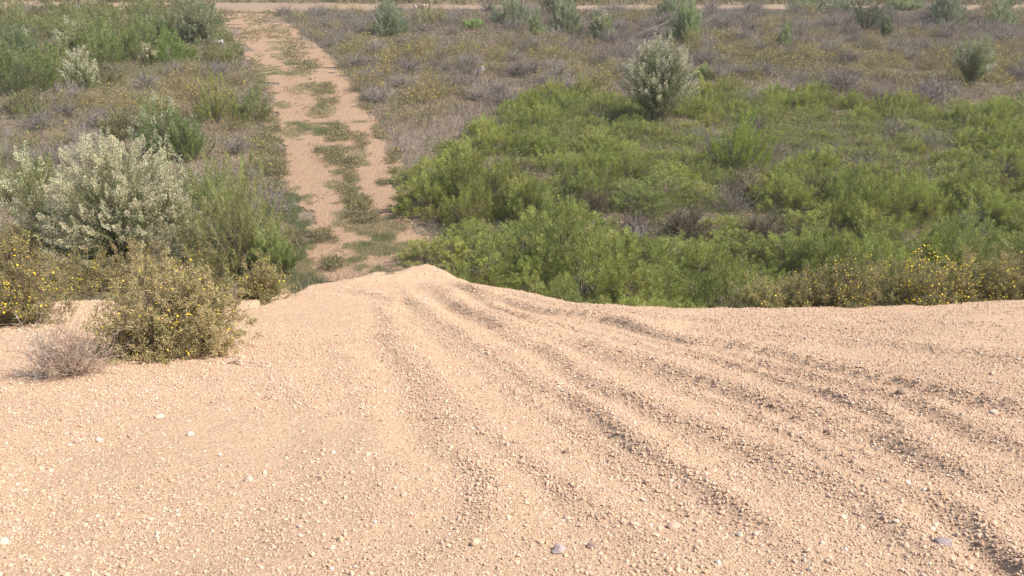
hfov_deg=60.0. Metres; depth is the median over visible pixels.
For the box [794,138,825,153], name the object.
dry shrub
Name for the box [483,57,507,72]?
yellow flower bush
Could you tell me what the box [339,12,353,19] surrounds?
dry shrub
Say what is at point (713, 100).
green shrub
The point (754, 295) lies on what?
yellow flower bush
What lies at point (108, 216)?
pale flowering shrub
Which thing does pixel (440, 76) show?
dry shrub
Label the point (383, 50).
yellow flower bush
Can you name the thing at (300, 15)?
yellow flower bush
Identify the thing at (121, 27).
green tuft
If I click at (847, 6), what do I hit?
broom shrub
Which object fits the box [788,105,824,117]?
green shrub
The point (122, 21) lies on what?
green tuft
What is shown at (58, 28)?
green tuft
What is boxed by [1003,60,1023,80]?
dry shrub
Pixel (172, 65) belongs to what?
dry shrub
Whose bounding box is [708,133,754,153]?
green shrub
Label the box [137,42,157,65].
pale flowering shrub
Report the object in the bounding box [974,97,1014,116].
green shrub
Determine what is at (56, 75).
broom shrub
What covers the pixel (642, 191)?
green shrub
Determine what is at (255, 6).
dirt road
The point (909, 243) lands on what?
green shrub
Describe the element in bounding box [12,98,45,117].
green tuft
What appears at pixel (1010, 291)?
yellow flower bush
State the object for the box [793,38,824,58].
yellow flower bush
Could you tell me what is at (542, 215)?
green shrub
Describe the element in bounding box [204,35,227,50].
dry shrub
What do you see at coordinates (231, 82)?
yellow flower bush
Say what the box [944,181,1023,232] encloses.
green shrub
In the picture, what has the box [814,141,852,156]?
green shrub
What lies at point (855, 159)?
dry shrub
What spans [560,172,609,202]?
green shrub
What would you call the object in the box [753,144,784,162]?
dry shrub
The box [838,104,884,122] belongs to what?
green shrub
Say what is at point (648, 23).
dry shrub
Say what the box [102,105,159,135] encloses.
dry shrub
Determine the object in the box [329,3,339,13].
yellow flower bush
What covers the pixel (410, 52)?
yellow flower bush
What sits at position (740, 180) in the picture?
dry shrub
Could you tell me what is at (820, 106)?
green shrub
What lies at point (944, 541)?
stone
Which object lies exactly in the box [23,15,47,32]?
green tuft
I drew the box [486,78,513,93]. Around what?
dry shrub
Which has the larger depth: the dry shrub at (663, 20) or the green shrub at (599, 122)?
the dry shrub at (663, 20)
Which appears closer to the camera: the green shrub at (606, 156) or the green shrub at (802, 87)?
the green shrub at (606, 156)
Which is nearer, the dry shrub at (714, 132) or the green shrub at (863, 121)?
the dry shrub at (714, 132)
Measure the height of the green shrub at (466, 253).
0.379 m
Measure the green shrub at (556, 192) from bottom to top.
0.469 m
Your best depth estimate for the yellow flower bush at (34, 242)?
14.06 m
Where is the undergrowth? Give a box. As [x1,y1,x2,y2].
[403,84,1023,306]
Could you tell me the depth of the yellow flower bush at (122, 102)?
23.87 m
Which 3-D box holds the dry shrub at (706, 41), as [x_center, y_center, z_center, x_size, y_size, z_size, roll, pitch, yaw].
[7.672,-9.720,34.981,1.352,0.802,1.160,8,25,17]
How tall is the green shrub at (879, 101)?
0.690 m
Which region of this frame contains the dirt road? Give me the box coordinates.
[0,1,1023,11]
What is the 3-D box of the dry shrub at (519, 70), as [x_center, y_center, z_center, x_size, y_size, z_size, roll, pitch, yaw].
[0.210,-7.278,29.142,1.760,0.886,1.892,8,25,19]
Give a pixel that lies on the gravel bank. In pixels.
(224, 440)
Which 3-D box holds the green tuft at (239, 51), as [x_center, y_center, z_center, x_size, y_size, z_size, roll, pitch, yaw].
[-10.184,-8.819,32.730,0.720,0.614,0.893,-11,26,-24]
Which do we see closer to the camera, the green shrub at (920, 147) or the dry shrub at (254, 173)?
the dry shrub at (254, 173)
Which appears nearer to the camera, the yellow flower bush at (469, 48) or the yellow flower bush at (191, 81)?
the yellow flower bush at (191, 81)
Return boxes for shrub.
[0,18,39,53]
[0,27,62,95]
[0,126,25,142]
[0,135,26,160]
[0,140,84,247]
[0,144,13,181]
[0,159,45,206]
[9,137,77,170]
[11,107,61,130]
[19,41,71,89]
[22,4,44,13]
[33,128,202,279]
[42,98,83,118]
[42,136,101,169]
[46,77,95,103]
[50,15,90,51]
[57,45,100,90]
[57,119,104,143]
[58,126,126,159]
[68,16,111,49]
[72,108,110,129]
[80,16,129,64]
[82,103,113,118]
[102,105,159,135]
[103,13,168,62]
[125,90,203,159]
[127,70,162,88]
[131,130,215,239]
[132,9,182,43]
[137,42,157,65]
[156,22,198,65]
[161,61,188,73]
[165,107,215,163]
[171,0,229,44]
[173,147,292,279]
[183,170,237,195]
[187,155,235,213]
[191,65,238,122]
[195,67,224,80]
[201,57,234,74]
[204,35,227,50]
[214,132,256,154]
[232,161,259,183]
[233,84,280,105]
[243,183,300,216]
[248,223,304,278]
[273,4,299,15]
[306,1,339,14]
[309,5,331,17]
[312,15,339,27]
[319,36,339,47]
[335,48,371,68]
[339,9,355,14]
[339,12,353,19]
[346,18,362,24]
[349,61,385,80]
[351,18,369,28]
[353,52,380,66]
[354,81,398,102]
[359,34,398,52]
[372,0,409,35]
[385,68,417,87]
[386,52,425,75]
[387,166,459,221]
[388,168,440,185]
[390,230,469,269]
[394,33,424,47]
[404,154,446,179]
[404,166,465,207]
[407,30,430,40]
[408,4,452,24]
[409,21,428,33]
[424,55,448,68]
[425,69,456,86]
[425,231,503,276]
[428,46,450,59]
[429,140,527,211]
[430,60,457,74]
[433,138,468,150]
[434,142,485,166]
[435,216,507,254]
[436,176,499,229]
[437,139,479,161]
[438,71,482,89]
[442,25,460,34]
[443,14,462,25]
[443,229,531,283]
[446,5,469,16]
[446,158,487,179]
[451,47,484,68]
[451,172,513,197]
[452,62,476,74]
[459,81,497,102]
[460,124,520,154]
[460,266,520,289]
[462,18,484,28]
[462,112,504,140]
[470,116,500,130]
[472,136,503,146]
[474,0,501,11]
[483,86,518,106]
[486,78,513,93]
[489,0,533,26]
[490,166,533,186]
[492,30,525,45]
[493,211,577,263]
[494,95,527,114]
[495,15,525,32]
[495,55,543,77]
[495,173,553,224]
[495,174,555,218]
[496,153,544,178]
[497,103,543,124]
[497,155,552,171]
[498,48,524,61]
[500,253,580,292]
[502,121,525,135]
[506,127,556,155]
[506,214,544,243]
[507,88,543,108]
[507,202,603,281]
[508,197,607,241]
[509,32,553,50]
[510,1,537,11]
[510,123,550,145]
[511,106,557,133]
[512,133,569,158]
[513,239,574,289]
[514,99,559,127]
[515,183,563,201]
[519,189,603,227]
[523,57,546,73]
[524,0,544,10]
[524,86,552,106]
[525,275,583,302]
[528,6,547,37]
[529,69,556,82]
[529,230,629,303]
[530,150,585,171]
[531,101,572,115]
[532,204,623,267]
[532,273,597,303]
[533,77,567,98]
[534,54,563,69]
[535,72,563,86]
[536,169,580,192]
[538,59,576,77]
[541,28,564,40]
[542,106,573,121]
[542,116,581,138]
[543,11,559,22]
[547,0,583,34]
[548,26,570,35]
[548,89,591,111]
[549,130,584,148]
[550,87,582,102]
[551,71,588,89]
[553,106,589,126]
[557,150,588,176]
[557,184,611,216]
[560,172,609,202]
[564,162,625,206]
[565,124,628,152]
[567,149,625,172]
[568,74,607,98]
[568,148,624,189]
[571,113,608,132]
[574,115,615,134]
[575,224,684,292]
[577,188,623,217]
[578,23,592,33]
[578,287,618,304]
[580,127,634,152]
[580,140,621,160]
[584,24,617,34]
[584,93,623,112]
[585,4,618,39]
[585,88,627,105]
[586,49,618,63]
[588,8,615,17]
[592,27,628,44]
[592,291,703,307]
[593,225,699,284]
[596,260,708,307]
[600,2,616,11]
[601,111,636,123]
[602,178,676,222]
[603,128,641,144]
[604,105,635,116]
[605,117,645,138]
[606,2,626,10]
[606,20,631,33]
[607,138,648,158]
[609,17,639,27]
[609,28,634,39]
[609,62,626,73]
[609,144,671,180]
[609,147,654,164]
[610,111,646,127]
[611,206,660,236]
[611,285,682,306]
[614,2,640,15]
[616,30,702,121]
[617,45,649,61]
[620,37,643,48]
[624,96,644,107]
[625,42,644,54]
[626,26,659,38]
[626,165,707,208]
[630,119,678,140]
[631,105,646,116]
[633,14,662,28]
[635,117,656,128]
[635,230,707,266]
[638,35,676,51]
[642,148,679,160]
[643,171,672,187]
[645,24,667,36]
[645,262,727,297]
[647,135,692,145]
[648,10,672,27]
[649,158,687,174]
[652,0,680,17]
[654,154,714,171]
[656,11,676,21]
[657,196,718,236]
[658,165,700,185]
[661,197,728,242]
[662,297,706,307]
[665,0,703,42]
[670,145,729,168]
[671,89,719,118]
[671,237,747,283]
[672,133,706,146]
[674,120,713,130]
[674,179,732,211]
[680,121,710,140]
[681,158,728,176]
[682,89,715,98]
[686,243,760,307]
[687,74,722,99]
[688,47,719,64]
[689,126,732,156]
[690,250,768,292]
[691,60,714,80]
[691,92,727,110]
[691,128,734,142]
[691,226,762,257]
[692,213,744,240]
[694,109,727,129]
[695,1,722,9]
[695,32,720,47]
[695,42,720,59]
[695,101,729,120]
[696,123,730,139]
[696,259,791,304]
[698,232,778,264]
[699,60,735,81]
[701,175,760,215]
[702,109,782,171]
[704,168,743,186]
[707,73,752,93]
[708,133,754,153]
[710,11,737,21]
[710,13,739,28]
[713,54,730,65]
[718,5,743,16]
[718,161,775,201]
[719,93,758,110]
[722,60,749,75]
[725,97,753,113]
[725,216,783,240]
[726,88,754,97]
[729,24,756,40]
[730,106,775,125]
[732,82,765,102]
[735,198,800,248]
[736,1,758,10]
[739,180,786,206]
[741,20,761,30]
[744,0,770,8]
[745,36,771,51]
[745,109,779,132]
[745,222,832,274]
[746,127,795,138]
[746,171,828,217]
[747,56,782,76]
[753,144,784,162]
[754,8,773,16]
[755,99,789,114]
[757,80,793,97]
[757,130,801,156]
[760,27,779,36]
[761,90,792,104]
[761,104,785,123]
[761,134,800,144]
[762,156,815,180]
[763,129,812,141]
[767,166,801,188]
[769,238,854,294]
[770,39,800,57]
[773,90,806,111]
[773,134,829,150]
[774,16,792,48]
[776,209,865,292]
[778,197,860,239]
[782,2,809,13]
[784,169,824,192]
[785,0,826,11]
[788,22,809,35]
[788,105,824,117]
[789,81,813,93]
[789,85,823,108]
[791,18,811,27]
[791,103,836,115]
[791,144,853,166]
[792,171,827,201]
[793,33,813,42]
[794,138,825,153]
[794,142,851,174]
[796,210,858,244]
[798,78,839,107]
[804,128,839,142]
[809,109,837,121]
[813,12,844,25]
[813,159,867,211]
[813,163,849,188]
[813,184,909,235]
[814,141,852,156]
[815,68,860,88]
[815,132,856,147]
[815,226,863,258]
[819,66,871,92]
[820,38,850,54]
[822,35,844,45]
[822,171,867,191]
[823,0,853,10]
[824,5,842,13]
[826,200,914,248]
[828,118,871,129]
[830,25,850,33]
[830,218,910,259]
[831,12,856,24]
[831,45,864,63]
[831,88,869,109]
[832,232,937,288]
[833,163,926,228]
[838,21,865,35]
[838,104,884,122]
[838,160,885,176]
[838,227,904,288]
[840,129,879,137]
[841,28,875,42]
[842,147,882,168]
[843,120,888,135]
[845,143,892,159]
[849,174,895,214]
[851,132,896,148]
[852,38,870,48]
[857,98,885,115]
[866,83,906,101]
[866,149,934,168]
[867,158,929,180]
[869,17,897,28]
[871,88,919,113]
[872,5,901,14]
[876,97,932,122]
[876,111,919,135]
[879,36,905,53]
[880,11,894,35]
[880,118,933,131]
[880,172,921,194]
[884,0,924,10]
[884,85,940,114]
[885,168,959,225]
[888,131,931,143]
[890,28,913,39]
[891,234,949,260]
[896,37,915,49]
[896,44,925,60]
[896,199,989,283]
[897,137,936,157]
[900,15,941,31]
[901,10,932,24]
[904,72,966,97]
[905,35,940,51]
[907,233,972,282]
[908,11,932,22]
[913,7,930,14]
[914,84,955,103]
[914,103,960,122]
[915,129,954,144]
[917,123,952,149]
[918,0,938,11]
[919,0,971,25]
[919,227,1008,282]
[920,224,969,241]
[921,148,966,164]
[929,25,963,39]
[929,118,958,131]
[930,165,994,204]
[931,158,985,177]
[933,16,966,32]
[935,147,985,162]
[937,158,1011,198]
[938,168,994,214]
[939,203,1011,258]
[941,99,987,123]
[943,98,988,110]
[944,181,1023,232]
[946,121,1004,152]
[948,144,982,158]
[950,37,985,52]
[951,28,998,83]
[952,123,983,140]
[956,148,1010,178]
[961,110,1007,134]
[963,17,998,33]
[963,112,999,130]
[964,10,984,23]
[970,135,1023,159]
[971,32,1005,44]
[971,159,1022,188]
[972,98,1013,124]
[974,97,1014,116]
[976,189,1023,229]
[977,225,1023,281]
[978,1,1000,11]
[980,121,1023,150]
[981,0,1023,26]
[982,144,1023,167]
[983,24,1020,41]
[983,157,1023,183]
[985,94,1015,101]
[986,229,1023,254]
[991,22,1020,34]
[992,23,1023,39]
[993,97,1022,115]
[993,208,1023,241]
[994,119,1023,144]
[995,175,1023,199]
[996,95,1023,107]
[1002,158,1023,182]
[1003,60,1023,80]
[1007,118,1023,139]
[1012,115,1023,127]
[1013,77,1023,91]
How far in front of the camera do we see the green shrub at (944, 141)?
21.15 m
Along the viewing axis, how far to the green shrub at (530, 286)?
11.34 m
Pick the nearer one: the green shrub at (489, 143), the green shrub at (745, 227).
the green shrub at (745, 227)
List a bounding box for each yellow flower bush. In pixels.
[0,212,28,263]
[0,221,81,329]
[2,129,41,148]
[4,219,67,263]
[35,237,118,300]
[43,87,88,109]
[44,127,74,149]
[77,88,104,106]
[80,241,262,366]
[82,236,180,299]
[95,86,145,115]
[128,91,147,104]
[130,95,180,118]
[147,87,185,114]
[159,69,195,88]
[161,235,239,295]
[171,60,204,77]
[177,73,209,94]
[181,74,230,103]
[182,60,202,72]
[209,84,242,102]
[215,113,251,131]
[219,68,250,87]
[230,250,297,304]
[238,148,279,171]
[280,273,299,290]
[285,8,306,19]
[308,30,330,40]
[309,28,324,37]
[327,19,342,28]
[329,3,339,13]
[333,44,349,52]
[339,31,371,47]
[341,40,365,54]
[343,3,365,12]
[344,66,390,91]
[360,22,374,32]
[362,54,402,76]
[375,45,406,63]
[376,46,394,55]
[388,44,421,61]
[392,77,441,103]
[402,33,428,56]
[405,35,439,52]
[414,73,454,97]
[420,33,436,43]
[421,66,448,80]
[430,3,444,14]
[449,49,480,66]
[451,38,485,54]
[451,80,477,96]
[481,42,511,59]
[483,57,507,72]
[493,34,519,48]
[518,30,533,39]
[522,39,546,51]
[533,31,553,44]
[535,44,561,58]
[546,43,573,59]
[548,32,571,43]
[565,58,583,69]
[565,62,584,74]
[580,34,599,45]
[587,68,617,85]
[593,63,623,79]
[604,57,624,67]
[615,10,631,19]
[621,60,641,80]
[624,12,644,24]
[629,5,646,15]
[639,10,661,22]
[645,0,660,9]
[678,25,711,46]
[681,39,706,53]
[710,40,729,54]
[715,24,745,40]
[721,270,791,307]
[732,42,761,58]
[743,64,770,78]
[756,45,781,62]
[758,19,780,34]
[759,33,786,48]
[763,30,778,39]
[764,48,801,66]
[772,261,833,307]
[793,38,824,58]
[806,68,829,80]
[810,248,885,307]
[815,49,840,62]
[828,39,863,59]
[846,61,871,76]
[849,252,926,306]
[855,51,884,68]
[857,30,886,48]
[858,77,881,94]
[874,45,907,61]
[875,63,898,78]
[888,237,969,305]
[896,21,927,37]
[914,52,947,70]
[918,41,952,59]
[925,25,943,36]
[928,66,964,87]
[938,66,964,78]
[938,238,1006,303]
[944,56,961,67]
[969,237,1023,301]
[972,45,1002,65]
[975,1,993,11]
[980,65,1010,83]
[991,57,1013,71]
[993,53,1023,73]
[1001,254,1023,299]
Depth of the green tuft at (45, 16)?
37.93 m
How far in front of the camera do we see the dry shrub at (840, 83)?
26.58 m
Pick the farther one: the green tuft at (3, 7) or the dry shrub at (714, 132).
the green tuft at (3, 7)
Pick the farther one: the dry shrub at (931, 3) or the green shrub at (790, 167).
the dry shrub at (931, 3)
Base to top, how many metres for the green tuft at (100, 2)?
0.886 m
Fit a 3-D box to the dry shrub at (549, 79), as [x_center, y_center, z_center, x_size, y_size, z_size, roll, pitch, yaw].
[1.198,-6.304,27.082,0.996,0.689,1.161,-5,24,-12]
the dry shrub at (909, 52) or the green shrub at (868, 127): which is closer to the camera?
the green shrub at (868, 127)
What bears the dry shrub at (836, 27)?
on the ground at (404, 140)
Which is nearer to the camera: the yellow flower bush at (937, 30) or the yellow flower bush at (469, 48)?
the yellow flower bush at (469, 48)
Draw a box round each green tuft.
[0,0,24,14]
[0,13,17,28]
[0,19,16,38]
[2,8,28,28]
[2,89,45,111]
[7,6,36,28]
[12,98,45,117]
[13,1,28,10]
[17,52,57,74]
[22,3,46,14]
[22,30,47,44]
[23,8,34,17]
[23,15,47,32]
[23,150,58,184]
[31,9,54,21]
[31,39,75,63]
[35,20,63,40]
[36,11,70,31]
[40,0,58,11]
[46,6,61,15]
[53,22,74,32]
[54,0,73,13]
[61,5,85,19]
[62,9,88,25]
[64,17,88,34]
[64,58,107,81]
[67,0,84,6]
[72,0,90,14]
[79,2,103,16]
[82,60,124,85]
[84,0,112,19]
[87,9,122,27]
[91,0,116,11]
[94,17,124,40]
[94,106,155,140]
[98,3,127,19]
[111,15,143,30]
[114,16,144,33]
[117,0,147,13]
[128,5,152,17]
[130,9,159,21]
[130,12,161,25]
[131,0,159,15]
[136,0,166,12]
[147,8,182,32]
[157,7,180,24]
[161,5,182,12]
[163,0,188,9]
[194,0,215,10]
[201,38,235,62]
[209,10,224,25]
[210,30,232,45]
[226,40,244,56]
[231,83,271,123]
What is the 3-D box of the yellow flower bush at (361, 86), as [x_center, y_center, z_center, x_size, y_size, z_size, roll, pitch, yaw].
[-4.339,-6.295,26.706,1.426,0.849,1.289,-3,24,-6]
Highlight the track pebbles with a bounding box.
[260,56,421,277]
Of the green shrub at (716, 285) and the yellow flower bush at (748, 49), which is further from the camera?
the yellow flower bush at (748, 49)
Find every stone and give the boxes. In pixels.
[0,537,9,544]
[155,414,164,417]
[244,476,252,481]
[470,538,479,546]
[551,543,565,553]
[586,542,594,547]
[667,521,680,528]
[896,388,908,393]
[934,537,952,546]
[988,409,997,414]
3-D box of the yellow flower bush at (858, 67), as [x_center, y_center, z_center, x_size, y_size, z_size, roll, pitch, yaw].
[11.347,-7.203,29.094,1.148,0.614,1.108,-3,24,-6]
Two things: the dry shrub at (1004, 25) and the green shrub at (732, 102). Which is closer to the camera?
the green shrub at (732, 102)
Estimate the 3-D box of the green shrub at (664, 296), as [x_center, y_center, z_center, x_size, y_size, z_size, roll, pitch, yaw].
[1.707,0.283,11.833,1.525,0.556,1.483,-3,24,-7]
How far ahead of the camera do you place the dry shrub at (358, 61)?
30.50 m
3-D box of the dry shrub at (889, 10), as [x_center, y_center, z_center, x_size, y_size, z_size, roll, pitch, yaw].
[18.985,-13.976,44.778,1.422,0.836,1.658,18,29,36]
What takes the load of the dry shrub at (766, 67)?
on the ground at (404, 140)
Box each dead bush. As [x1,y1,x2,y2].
[1,300,73,383]
[6,286,135,384]
[620,215,656,240]
[891,224,918,249]
[950,198,991,236]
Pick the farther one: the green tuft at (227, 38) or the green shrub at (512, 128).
the green tuft at (227, 38)
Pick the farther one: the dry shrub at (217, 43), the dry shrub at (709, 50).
the dry shrub at (217, 43)
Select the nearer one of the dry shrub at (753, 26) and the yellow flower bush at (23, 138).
the yellow flower bush at (23, 138)
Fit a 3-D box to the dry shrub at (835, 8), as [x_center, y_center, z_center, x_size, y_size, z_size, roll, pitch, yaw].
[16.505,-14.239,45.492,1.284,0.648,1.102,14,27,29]
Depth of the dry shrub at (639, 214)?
15.15 m
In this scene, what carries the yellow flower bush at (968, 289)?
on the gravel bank
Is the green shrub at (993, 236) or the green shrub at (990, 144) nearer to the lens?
the green shrub at (993, 236)
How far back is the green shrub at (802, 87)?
25.51 m
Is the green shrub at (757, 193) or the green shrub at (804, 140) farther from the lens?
the green shrub at (804, 140)
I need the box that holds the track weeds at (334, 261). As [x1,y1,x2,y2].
[228,11,412,272]
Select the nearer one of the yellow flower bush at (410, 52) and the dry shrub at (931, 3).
the yellow flower bush at (410, 52)
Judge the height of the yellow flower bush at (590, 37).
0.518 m
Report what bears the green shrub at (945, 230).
on the ground at (404, 140)
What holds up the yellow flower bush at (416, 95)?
on the ground at (404, 140)
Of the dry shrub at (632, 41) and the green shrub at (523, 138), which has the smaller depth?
the green shrub at (523, 138)
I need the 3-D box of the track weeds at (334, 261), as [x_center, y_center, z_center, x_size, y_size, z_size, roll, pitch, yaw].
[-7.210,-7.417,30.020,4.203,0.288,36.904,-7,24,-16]
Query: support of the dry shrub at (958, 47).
on the ground at (404, 140)
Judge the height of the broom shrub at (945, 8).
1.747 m
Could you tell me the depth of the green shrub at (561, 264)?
13.01 m
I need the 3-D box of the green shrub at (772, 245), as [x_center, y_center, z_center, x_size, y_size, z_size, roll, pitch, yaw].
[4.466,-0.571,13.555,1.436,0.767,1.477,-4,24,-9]
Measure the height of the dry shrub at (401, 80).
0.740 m
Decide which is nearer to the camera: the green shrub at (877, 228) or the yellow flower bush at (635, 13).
the green shrub at (877, 228)
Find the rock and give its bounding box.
[476,66,484,74]
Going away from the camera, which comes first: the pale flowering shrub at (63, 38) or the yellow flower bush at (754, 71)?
the yellow flower bush at (754, 71)
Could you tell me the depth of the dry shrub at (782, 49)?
32.70 m
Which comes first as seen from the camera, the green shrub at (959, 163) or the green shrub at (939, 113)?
the green shrub at (959, 163)
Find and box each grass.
[2,0,1023,5]
[73,18,979,307]
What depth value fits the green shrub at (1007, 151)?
19.29 m
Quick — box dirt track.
[218,13,449,280]
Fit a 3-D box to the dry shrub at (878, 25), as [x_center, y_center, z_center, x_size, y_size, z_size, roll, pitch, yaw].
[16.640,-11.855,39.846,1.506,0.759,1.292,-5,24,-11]
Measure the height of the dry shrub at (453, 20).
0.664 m
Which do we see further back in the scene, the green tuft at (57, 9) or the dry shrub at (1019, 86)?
the green tuft at (57, 9)
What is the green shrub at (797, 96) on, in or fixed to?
on the ground at (404, 140)
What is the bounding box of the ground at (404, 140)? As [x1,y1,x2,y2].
[0,0,1023,307]
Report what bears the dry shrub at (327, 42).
on the ground at (404, 140)
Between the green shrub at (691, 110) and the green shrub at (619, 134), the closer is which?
the green shrub at (619, 134)
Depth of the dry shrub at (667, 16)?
41.57 m
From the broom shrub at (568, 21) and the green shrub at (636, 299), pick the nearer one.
the green shrub at (636, 299)
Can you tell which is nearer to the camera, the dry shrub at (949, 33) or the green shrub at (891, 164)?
the green shrub at (891, 164)
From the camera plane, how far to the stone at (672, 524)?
3.24 m
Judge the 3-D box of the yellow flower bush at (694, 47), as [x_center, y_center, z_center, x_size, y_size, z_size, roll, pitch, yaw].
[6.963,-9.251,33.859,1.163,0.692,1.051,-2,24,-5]
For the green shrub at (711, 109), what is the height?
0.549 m
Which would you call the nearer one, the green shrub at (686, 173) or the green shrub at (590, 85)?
the green shrub at (686, 173)
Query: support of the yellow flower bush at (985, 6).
on the ground at (404, 140)
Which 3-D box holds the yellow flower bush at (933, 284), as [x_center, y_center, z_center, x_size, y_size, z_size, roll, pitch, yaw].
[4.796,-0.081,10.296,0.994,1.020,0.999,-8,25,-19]
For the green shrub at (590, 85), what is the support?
on the ground at (404, 140)
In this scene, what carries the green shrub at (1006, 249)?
on the ground at (404, 140)
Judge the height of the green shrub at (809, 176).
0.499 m
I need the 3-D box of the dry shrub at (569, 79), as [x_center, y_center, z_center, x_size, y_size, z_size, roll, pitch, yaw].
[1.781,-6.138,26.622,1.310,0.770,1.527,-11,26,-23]
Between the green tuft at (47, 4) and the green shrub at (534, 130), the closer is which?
the green shrub at (534, 130)
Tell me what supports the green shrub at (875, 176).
on the ground at (404, 140)
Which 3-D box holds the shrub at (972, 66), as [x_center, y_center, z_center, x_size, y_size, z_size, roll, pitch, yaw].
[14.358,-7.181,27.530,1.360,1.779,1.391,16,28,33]
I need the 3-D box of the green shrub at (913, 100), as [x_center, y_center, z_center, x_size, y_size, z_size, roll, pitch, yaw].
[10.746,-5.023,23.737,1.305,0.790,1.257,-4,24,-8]
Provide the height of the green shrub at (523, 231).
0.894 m
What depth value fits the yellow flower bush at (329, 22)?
40.12 m
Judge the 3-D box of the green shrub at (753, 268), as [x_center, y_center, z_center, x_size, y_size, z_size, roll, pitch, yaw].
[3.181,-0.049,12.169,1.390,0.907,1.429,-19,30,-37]
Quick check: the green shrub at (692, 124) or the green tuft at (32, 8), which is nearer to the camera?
the green shrub at (692, 124)
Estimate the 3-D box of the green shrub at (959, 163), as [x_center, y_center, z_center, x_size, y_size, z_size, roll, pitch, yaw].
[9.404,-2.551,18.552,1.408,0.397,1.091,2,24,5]
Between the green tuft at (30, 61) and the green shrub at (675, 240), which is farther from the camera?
the green tuft at (30, 61)
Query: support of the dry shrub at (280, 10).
on the ground at (404, 140)
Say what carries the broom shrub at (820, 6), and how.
on the ground at (404, 140)
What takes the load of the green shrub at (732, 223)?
on the ground at (404, 140)
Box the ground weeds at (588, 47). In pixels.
[0,7,1023,303]
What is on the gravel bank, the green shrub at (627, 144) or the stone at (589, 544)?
the stone at (589, 544)
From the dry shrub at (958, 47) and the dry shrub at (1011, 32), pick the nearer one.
the dry shrub at (958, 47)
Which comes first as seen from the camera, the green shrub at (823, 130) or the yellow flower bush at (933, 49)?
the green shrub at (823, 130)
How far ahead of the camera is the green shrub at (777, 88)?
25.62 m
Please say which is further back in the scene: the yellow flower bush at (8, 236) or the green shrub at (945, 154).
the green shrub at (945, 154)
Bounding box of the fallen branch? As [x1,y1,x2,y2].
[639,2,679,33]
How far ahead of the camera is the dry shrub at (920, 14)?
41.01 m
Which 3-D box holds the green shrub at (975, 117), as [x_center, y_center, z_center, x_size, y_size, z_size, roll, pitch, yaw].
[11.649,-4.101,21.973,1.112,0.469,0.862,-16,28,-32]
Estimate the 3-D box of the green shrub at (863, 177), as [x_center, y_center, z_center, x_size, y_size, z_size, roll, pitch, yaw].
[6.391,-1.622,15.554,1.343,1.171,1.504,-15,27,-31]
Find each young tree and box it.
[538,0,577,13]
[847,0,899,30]
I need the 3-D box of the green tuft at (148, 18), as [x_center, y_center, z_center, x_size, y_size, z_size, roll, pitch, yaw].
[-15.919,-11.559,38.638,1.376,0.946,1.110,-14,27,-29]
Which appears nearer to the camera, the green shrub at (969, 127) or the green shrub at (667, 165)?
the green shrub at (667, 165)
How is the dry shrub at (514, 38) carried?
on the ground at (404, 140)
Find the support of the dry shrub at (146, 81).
on the ground at (404, 140)
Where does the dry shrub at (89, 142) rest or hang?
on the ground at (404, 140)
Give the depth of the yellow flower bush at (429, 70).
28.42 m
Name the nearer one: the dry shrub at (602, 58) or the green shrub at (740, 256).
the green shrub at (740, 256)
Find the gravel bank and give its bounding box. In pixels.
[0,264,1023,575]
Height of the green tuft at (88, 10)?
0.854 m
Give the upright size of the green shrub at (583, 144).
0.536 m
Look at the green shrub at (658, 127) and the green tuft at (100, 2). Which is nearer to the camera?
the green shrub at (658, 127)
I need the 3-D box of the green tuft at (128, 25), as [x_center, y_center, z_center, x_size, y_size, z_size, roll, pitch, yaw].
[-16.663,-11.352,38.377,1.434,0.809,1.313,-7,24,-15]
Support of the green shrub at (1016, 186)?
on the ground at (404, 140)
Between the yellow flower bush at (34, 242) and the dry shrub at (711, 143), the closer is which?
the yellow flower bush at (34, 242)
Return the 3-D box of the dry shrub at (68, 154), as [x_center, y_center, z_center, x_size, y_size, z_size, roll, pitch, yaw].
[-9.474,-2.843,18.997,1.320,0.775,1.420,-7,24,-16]
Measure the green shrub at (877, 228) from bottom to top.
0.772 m
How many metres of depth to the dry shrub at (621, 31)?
36.93 m
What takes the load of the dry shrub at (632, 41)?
on the ground at (404, 140)
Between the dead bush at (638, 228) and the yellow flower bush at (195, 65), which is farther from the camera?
the yellow flower bush at (195, 65)
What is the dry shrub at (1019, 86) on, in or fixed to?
on the ground at (404, 140)
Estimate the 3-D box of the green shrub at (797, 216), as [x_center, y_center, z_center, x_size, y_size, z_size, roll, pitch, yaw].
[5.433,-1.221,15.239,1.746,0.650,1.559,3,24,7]
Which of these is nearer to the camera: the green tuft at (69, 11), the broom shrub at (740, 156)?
the broom shrub at (740, 156)
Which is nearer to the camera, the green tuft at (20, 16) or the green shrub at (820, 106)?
the green shrub at (820, 106)
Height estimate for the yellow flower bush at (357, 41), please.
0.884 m
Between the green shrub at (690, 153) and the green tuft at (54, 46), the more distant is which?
the green tuft at (54, 46)
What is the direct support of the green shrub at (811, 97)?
on the ground at (404, 140)
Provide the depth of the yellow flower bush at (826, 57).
31.77 m
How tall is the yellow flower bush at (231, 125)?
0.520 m
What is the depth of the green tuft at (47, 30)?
36.86 m
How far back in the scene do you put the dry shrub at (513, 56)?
31.86 m
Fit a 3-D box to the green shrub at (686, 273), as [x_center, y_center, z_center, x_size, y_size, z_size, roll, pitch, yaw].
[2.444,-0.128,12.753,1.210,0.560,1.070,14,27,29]
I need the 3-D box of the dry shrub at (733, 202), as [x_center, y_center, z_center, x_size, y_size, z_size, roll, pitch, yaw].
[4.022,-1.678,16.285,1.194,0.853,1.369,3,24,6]
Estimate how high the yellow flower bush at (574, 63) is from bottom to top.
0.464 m
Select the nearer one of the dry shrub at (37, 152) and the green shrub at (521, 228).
the green shrub at (521, 228)
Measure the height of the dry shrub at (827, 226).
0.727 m

